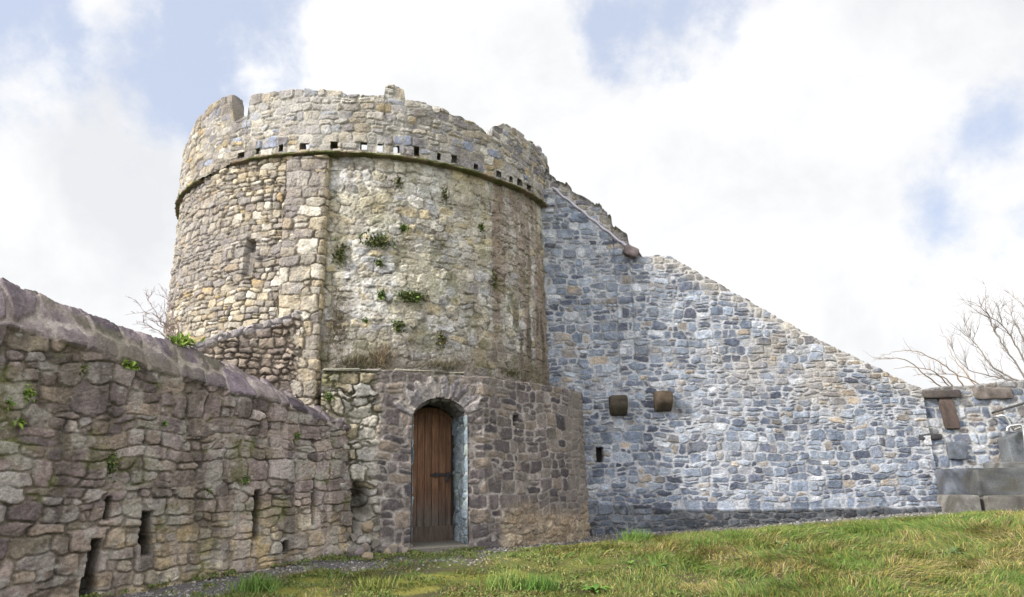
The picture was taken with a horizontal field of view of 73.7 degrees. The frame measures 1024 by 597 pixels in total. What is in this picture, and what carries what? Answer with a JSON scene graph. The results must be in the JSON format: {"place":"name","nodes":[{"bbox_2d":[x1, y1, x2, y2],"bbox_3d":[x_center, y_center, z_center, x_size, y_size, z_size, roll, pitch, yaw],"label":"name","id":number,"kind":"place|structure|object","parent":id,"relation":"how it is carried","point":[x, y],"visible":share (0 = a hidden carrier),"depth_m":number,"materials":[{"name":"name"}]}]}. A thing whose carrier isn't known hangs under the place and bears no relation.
{"place":"outdoors","nodes":[
{"label":"outdoors","id":0,"kind":"place"},
{"bbox_2d":[323,390,335,405],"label":"wall weed","id":1,"kind":"object","parent":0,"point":[329,395],"depth_m":10.35,"materials":[{"name":"green plant"}]},
{"bbox_2d":[0,0,1023,388],"label":"sky","id":2,"kind":"structure","parent":0,"point":[844,169],"materials":[{"name":"white"}]},
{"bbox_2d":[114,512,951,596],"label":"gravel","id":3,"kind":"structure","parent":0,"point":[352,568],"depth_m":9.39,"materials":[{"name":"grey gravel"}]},
{"bbox_2d":[118,505,1023,596],"bbox_3d":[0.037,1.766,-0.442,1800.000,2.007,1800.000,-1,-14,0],"label":"ground","id":4,"kind":"structure","parent":0,"point":[449,571],"depth_m":8.32,"materials":[{"name":"green plant"}]},
{"bbox_2d":[0,277,351,596],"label":"boundary wall","id":5,"kind":"structure","parent":4,"relation":"on","point":[75,521],"depth_m":8.12,"materials":[{"name":"stone"}]},
{"bbox_2d":[5,397,15,410],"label":"wall weed","id":6,"kind":"object","parent":5,"relation":"attached to","point":[12,403],"depth_m":7.14,"materials":[{"name":"green plant"}]},
{"bbox_2d":[12,417,26,429],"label":"wall weed","id":7,"kind":"object","parent":5,"relation":"attached to","point":[19,423],"depth_m":7.18,"materials":[{"name":"green plant"}]},
{"bbox_2d":[22,384,37,402],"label":"wall weed","id":8,"kind":"object","parent":5,"relation":"attached to","point":[31,393],"depth_m":7.28,"materials":[{"name":"green plant"}]},
{"bbox_2d":[78,359,90,375],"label":"wall weed","id":9,"kind":"object","parent":5,"relation":"attached to","point":[84,369],"depth_m":7.74,"materials":[{"name":"green plant"}]},
{"bbox_2d":[107,450,122,481],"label":"wall weed","id":10,"kind":"object","parent":5,"relation":"attached to","point":[114,462],"depth_m":7.81,"materials":[{"name":"green plant"}]},
{"bbox_2d":[121,358,139,370],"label":"wall weed","id":11,"kind":"object","parent":5,"relation":"attached to","point":[133,363],"depth_m":8.15,"materials":[{"name":"green plant"}]},
{"bbox_2d":[127,283,180,337],"bbox_3d":[-5.512,0.223,10.473,0.970,1.004,0.399,-1,-14,0],"label":"bare shrub","id":12,"kind":"object","parent":5,"relation":"on","point":[166,324],"visible":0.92,"depth_m":10.43,"materials":[{"name":"brown plant"}]},
{"bbox_2d":[167,331,205,347],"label":"leafy plant","id":13,"kind":"object","parent":5,"relation":"on","point":[180,339],"visible":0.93,"depth_m":9.12,"materials":[{"name":"green plant"}]},
{"bbox_2d":[202,487,213,502],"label":"wall weed","id":14,"kind":"object","parent":5,"relation":"attached to","point":[208,491],"depth_m":8.63,"materials":[{"name":"green plant"}]},
{"bbox_2d":[239,474,251,484],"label":"wall weed","id":15,"kind":"object","parent":5,"relation":"attached to","point":[244,480],"depth_m":9.07,"materials":[{"name":"green plant"}]},
{"bbox_2d":[294,432,300,441],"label":"wall weed","id":16,"kind":"object","parent":5,"relation":"attached to","point":[297,434],"depth_m":9.82,"materials":[{"name":"green plant"}]},
{"bbox_2d":[187,311,300,396],"bbox_3d":[-4.857,1.782,11.177,2.517,3.362,0.487,3,-15,-17],"label":"wall stub","id":17,"kind":"object","parent":4,"relation":"on","point":[264,349],"depth_m":11.44,"materials":[{"name":"stone"}]},
{"bbox_2d":[212,567,300,593],"bbox_3d":[-2.882,3.201,7.635,0.831,0.345,0.643,-11,-17,35],"label":"grass tuft","id":18,"kind":"object","parent":4,"relation":"on","point":[255,584],"visible":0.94,"depth_m":7.60,"materials":[{"name":"green plant"}]},
{"bbox_2d":[334,549,343,557],"bbox_3d":[-2.522,3.738,9.950,0.159,0.184,0.131,12,-19,-43],"label":"rubble stone","id":19,"kind":"object","parent":4,"relation":"on","point":[339,552],"visible":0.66,"depth_m":9.91,"materials":[{"name":"grey stone"}]},
{"bbox_2d":[346,549,353,558],"bbox_3d":[-2.346,3.705,9.887,0.105,0.192,0.124,-9,16,-12],"label":"rubble stone","id":20,"kind":"object","parent":4,"relation":"on","point":[349,553],"visible":0.75,"depth_m":9.83,"materials":[{"name":"grey stone"}]},
{"bbox_2d":[347,546,355,551],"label":"rubble stone","id":21,"kind":"object","parent":4,"relation":"on","point":[351,548],"visible":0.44,"depth_m":9.98,"materials":[{"name":"grey stone"}]},
{"bbox_2d":[163,84,549,540],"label":"round tower","id":22,"kind":"structure","parent":4,"relation":"on","point":[269,208],"depth_m":12.70,"materials":[{"name":"stone"}]},
{"bbox_2d":[322,285,351,365],"bbox_3d":[-3.034,0.445,11.826,0.554,1.607,0.382,-1,-14,0],"label":"dry weed","id":23,"kind":"object","parent":22,"relation":"on","point":[335,325],"visible":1,"depth_m":11.81,"materials":[{"name":"brown plant"}]},
{"bbox_2d":[331,238,349,268],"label":"wall weed","id":24,"kind":"object","parent":22,"relation":"attached to","point":[338,253],"depth_m":12.15,"materials":[{"name":"green plant"}]},
{"bbox_2d":[359,229,397,249],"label":"wall weed","id":25,"kind":"object","parent":22,"relation":"attached to","point":[379,240],"depth_m":12.24,"materials":[{"name":"green plant"}]},
{"bbox_2d":[374,258,385,267],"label":"wall weed","id":26,"kind":"object","parent":22,"relation":"attached to","point":[377,262],"depth_m":12.18,"materials":[{"name":"green plant"}]},
{"bbox_2d":[376,288,385,301],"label":"wall weed","id":27,"kind":"object","parent":22,"relation":"attached to","point":[381,294],"depth_m":12.05,"materials":[{"name":"green plant"}]},
{"bbox_2d":[387,317,405,334],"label":"wall weed","id":28,"kind":"object","parent":22,"relation":"attached to","point":[399,325],"depth_m":11.99,"materials":[{"name":"green plant"}]},
{"bbox_2d":[393,173,402,188],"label":"wall weed","id":29,"kind":"object","parent":22,"relation":"attached to","point":[398,178],"depth_m":12.66,"materials":[{"name":"green plant"}]},
{"bbox_2d":[399,223,408,231],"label":"wall weed","id":30,"kind":"object","parent":22,"relation":"attached to","point":[402,227],"depth_m":12.46,"materials":[{"name":"green plant"}]},
{"bbox_2d":[393,288,435,305],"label":"wall weed","id":31,"kind":"object","parent":22,"relation":"attached to","point":[413,296],"depth_m":12.18,"materials":[{"name":"green plant"}]},
{"bbox_2d":[430,330,451,350],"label":"wall weed","id":32,"kind":"object","parent":22,"relation":"attached to","point":[442,340],"depth_m":12.23,"materials":[{"name":"green plant"}]},
{"bbox_2d":[440,186,448,200],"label":"wall weed","id":33,"kind":"object","parent":22,"relation":"attached to","point":[444,193],"depth_m":12.96,"materials":[{"name":"green plant"}]},
{"bbox_2d":[478,223,484,231],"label":"wall weed","id":34,"kind":"object","parent":22,"relation":"attached to","point":[482,227],"depth_m":13.29,"materials":[{"name":"green plant"}]},
{"bbox_2d":[492,267,498,290],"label":"wall weed","id":35,"kind":"object","parent":22,"relation":"attached to","point":[494,283],"depth_m":13.24,"materials":[{"name":"green plant"}]},
{"bbox_2d":[353,547,363,558],"bbox_3d":[-2.261,3.736,9.967,0.249,0.149,0.113,-38,16,-34],"label":"rubble stone","id":36,"kind":"object","parent":4,"relation":"on","point":[359,551],"visible":0.62,"depth_m":9.94,"materials":[{"name":"grey stone"}]},
{"bbox_2d":[361,542,369,552],"bbox_3d":[-2.197,3.730,10.157,0.111,0.202,0.179,19,-12,-34],"label":"rubble stone","id":37,"kind":"object","parent":4,"relation":"on","point":[365,546],"visible":0.68,"depth_m":10.11,"materials":[{"name":"grey stone"}]},
{"bbox_2d":[362,552,372,560],"bbox_3d":[-2.052,3.660,9.686,0.156,0.102,0.171,31,-62,-10],"label":"rubble stone","id":38,"kind":"object","parent":4,"relation":"on","point":[368,555],"visible":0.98,"depth_m":9.66,"materials":[{"name":"beige stone"}]},
{"bbox_2d":[344,571,408,590],"bbox_3d":[-1.545,3.181,7.718,0.761,0.187,0.476,-1,-14,0],"label":"grass tuft","id":39,"kind":"object","parent":4,"relation":"on","point":[371,583],"visible":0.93,"depth_m":7.66,"materials":[{"name":"green plant"}]},
{"bbox_2d":[383,548,391,553],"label":"rubble stone","id":40,"kind":"object","parent":4,"relation":"on","point":[387,551],"visible":0.52,"depth_m":10.04,"materials":[{"name":"beige stone"}]},
{"bbox_2d":[390,546,398,553],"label":"rubble stone","id":41,"kind":"object","parent":4,"relation":"on","point":[394,549],"visible":0.53,"depth_m":10.20,"materials":[{"name":"grey stone"}]},
{"bbox_2d":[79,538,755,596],"bbox_3d":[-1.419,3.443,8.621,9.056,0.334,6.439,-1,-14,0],"label":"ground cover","id":42,"kind":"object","parent":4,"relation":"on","point":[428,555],"visible":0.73,"depth_m":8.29,"materials":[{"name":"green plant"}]},
{"bbox_2d":[321,368,590,555],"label":"stone forebuilding","id":43,"kind":"structure","parent":4,"relation":"on","point":[514,457],"depth_m":11.34,"materials":[{"name":"grey stone"}]},
{"bbox_2d":[343,532,350,542],"bbox_3d":[-2.485,3.572,10.251,0.112,0.159,0.179,8,6,10],"label":"rubble stone","id":44,"kind":"object","parent":43,"relation":"on","point":[347,534],"visible":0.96,"depth_m":10.19,"materials":[{"name":"grey stone"}]},
{"bbox_2d":[325,346,380,369],"bbox_3d":[-2.676,1.068,11.675,1.075,0.587,0.401,1,-14,-7],"label":"dry weed","id":45,"kind":"object","parent":43,"relation":"on","point":[357,362],"visible":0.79,"depth_m":11.66,"materials":[{"name":"brown plant"}]},
{"bbox_2d":[350,533,357,541],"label":"rubble stone","id":46,"kind":"object","parent":43,"relation":"on","point":[354,537],"visible":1,"depth_m":10.23,"materials":[{"name":"grey stone"}]},
{"bbox_2d":[360,520,373,533],"bbox_3d":[-2.193,3.471,10.367,0.182,0.168,0.258,-41,-18,1],"label":"rubble stone","id":47,"kind":"object","parent":43,"relation":"on","point":[366,526],"visible":1,"depth_m":10.29,"materials":[{"name":"beige stone"}]},
{"bbox_2d":[370,539,380,548],"bbox_3d":[-2.059,3.688,10.251,0.164,0.090,0.154,-9,21,44],"label":"rubble stone","id":48,"kind":"object","parent":43,"relation":"on","point":[375,543],"visible":1,"depth_m":10.22,"materials":[{"name":"grey stone"}]},
{"bbox_2d":[364,335,399,369],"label":"dry weed","id":49,"kind":"object","parent":43,"relation":"on","point":[381,358],"visible":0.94,"depth_m":11.73,"materials":[{"name":"brown plant"}]},
{"bbox_2d":[411,407,452,541],"bbox_3d":[-1.432,2.986,11.629,0.880,2.241,0.098,4,-15,-19],"label":"door","id":50,"kind":"structure","parent":43,"relation":"in","point":[431,509],"depth_m":11.64,"materials":[{"name":"brown wood"}]},
{"bbox_2d":[415,356,479,371],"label":"dry weed","id":51,"kind":"object","parent":43,"relation":"on","point":[441,365],"visible":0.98,"depth_m":12.14,"materials":[{"name":"brown plant"}]},
{"bbox_2d":[496,367,532,379],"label":"dry weed","id":52,"kind":"object","parent":43,"relation":"on","point":[512,373],"visible":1,"depth_m":13.11,"materials":[{"name":"brown plant"}]},
{"bbox_2d":[474,567,536,592],"bbox_3d":[-0.039,3.057,7.527,0.704,0.283,0.628,7,-16,-29],"label":"grass tuft","id":53,"kind":"object","parent":4,"relation":"on","point":[503,581],"visible":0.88,"depth_m":7.50,"materials":[{"name":"green plant"}]},
{"bbox_2d":[510,571,566,593],"bbox_3d":[0.266,3.055,7.407,0.657,0.225,0.624,-1,-14,0],"label":"grass tuft","id":54,"kind":"object","parent":4,"relation":"on","point":[536,583],"visible":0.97,"depth_m":7.39,"materials":[{"name":"green plant"}]},
{"bbox_2d":[579,583,612,592],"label":"dock plant","id":55,"kind":"object","parent":4,"relation":"on","point":[594,588],"visible":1,"depth_m":7.24,"materials":[{"name":"green plant"}]},
{"bbox_2d":[621,560,636,564],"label":"dock plant","id":56,"kind":"object","parent":4,"relation":"on","point":[629,562],"visible":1,"depth_m":8.72,"materials":[{"name":"green plant"}]},
{"bbox_2d":[615,528,652,541],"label":"grass tuft","id":57,"kind":"object","parent":4,"relation":"on","point":[634,535],"visible":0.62,"depth_m":11.94,"materials":[{"name":"green plant"}]},
{"bbox_2d":[640,561,668,568],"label":"dock plant","id":58,"kind":"object","parent":4,"relation":"on","point":[663,564],"visible":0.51,"depth_m":8.34,"materials":[{"name":"green plant"}]},
{"bbox_2d":[541,169,941,535],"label":"ruined wall","id":59,"kind":"structure","parent":4,"relation":"on","point":[707,402],"depth_m":14.36,"materials":[{"name":"stone"}]},
{"bbox_2d":[867,334,978,386],"bbox_3d":[10.004,1.491,16.455,3.061,1.630,1.008,2,-14,-14],"label":"bare shrub","id":60,"kind":"object","parent":4,"relation":"on","point":[957,375],"visible":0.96,"depth_m":16.44,"materials":[{"name":"brown plant"}]},
{"bbox_2d":[929,547,965,553],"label":"dock plant","id":61,"kind":"object","parent":4,"relation":"on","point":[953,548],"visible":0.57,"depth_m":8.45,"materials":[{"name":"green plant"}]},
{"bbox_2d":[918,380,1023,468],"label":"wall","id":62,"kind":"structure","parent":4,"relation":"on","point":[966,430],"depth_m":14.30,"materials":[{"name":"stone"}]},
{"bbox_2d":[934,467,1023,513],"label":"concrete plinth","id":63,"kind":"structure","parent":4,"relation":"on","point":[973,489],"depth_m":13.44,"materials":[{"name":"grey concrete"}]},
{"bbox_2d":[983,429,1023,467],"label":"stair flank","id":64,"kind":"object","parent":63,"relation":"on","point":[1011,447],"visible":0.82,"depth_m":13.85,"materials":[{"name":"concrete"}]},
{"bbox_2d":[991,402,1023,445],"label":"handrail","id":65,"kind":"object","parent":64,"relation":"on","point":[1021,426],"visible":1,"depth_m":13.87,"materials":[{"name":"metal"}]},
{"bbox_2d":[939,277,1023,381],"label":"bare tree","id":66,"kind":"object","parent":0,"point":[1001,377],"visible":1,"depth_m":17.99,"materials":[{"name":"brown plant"}]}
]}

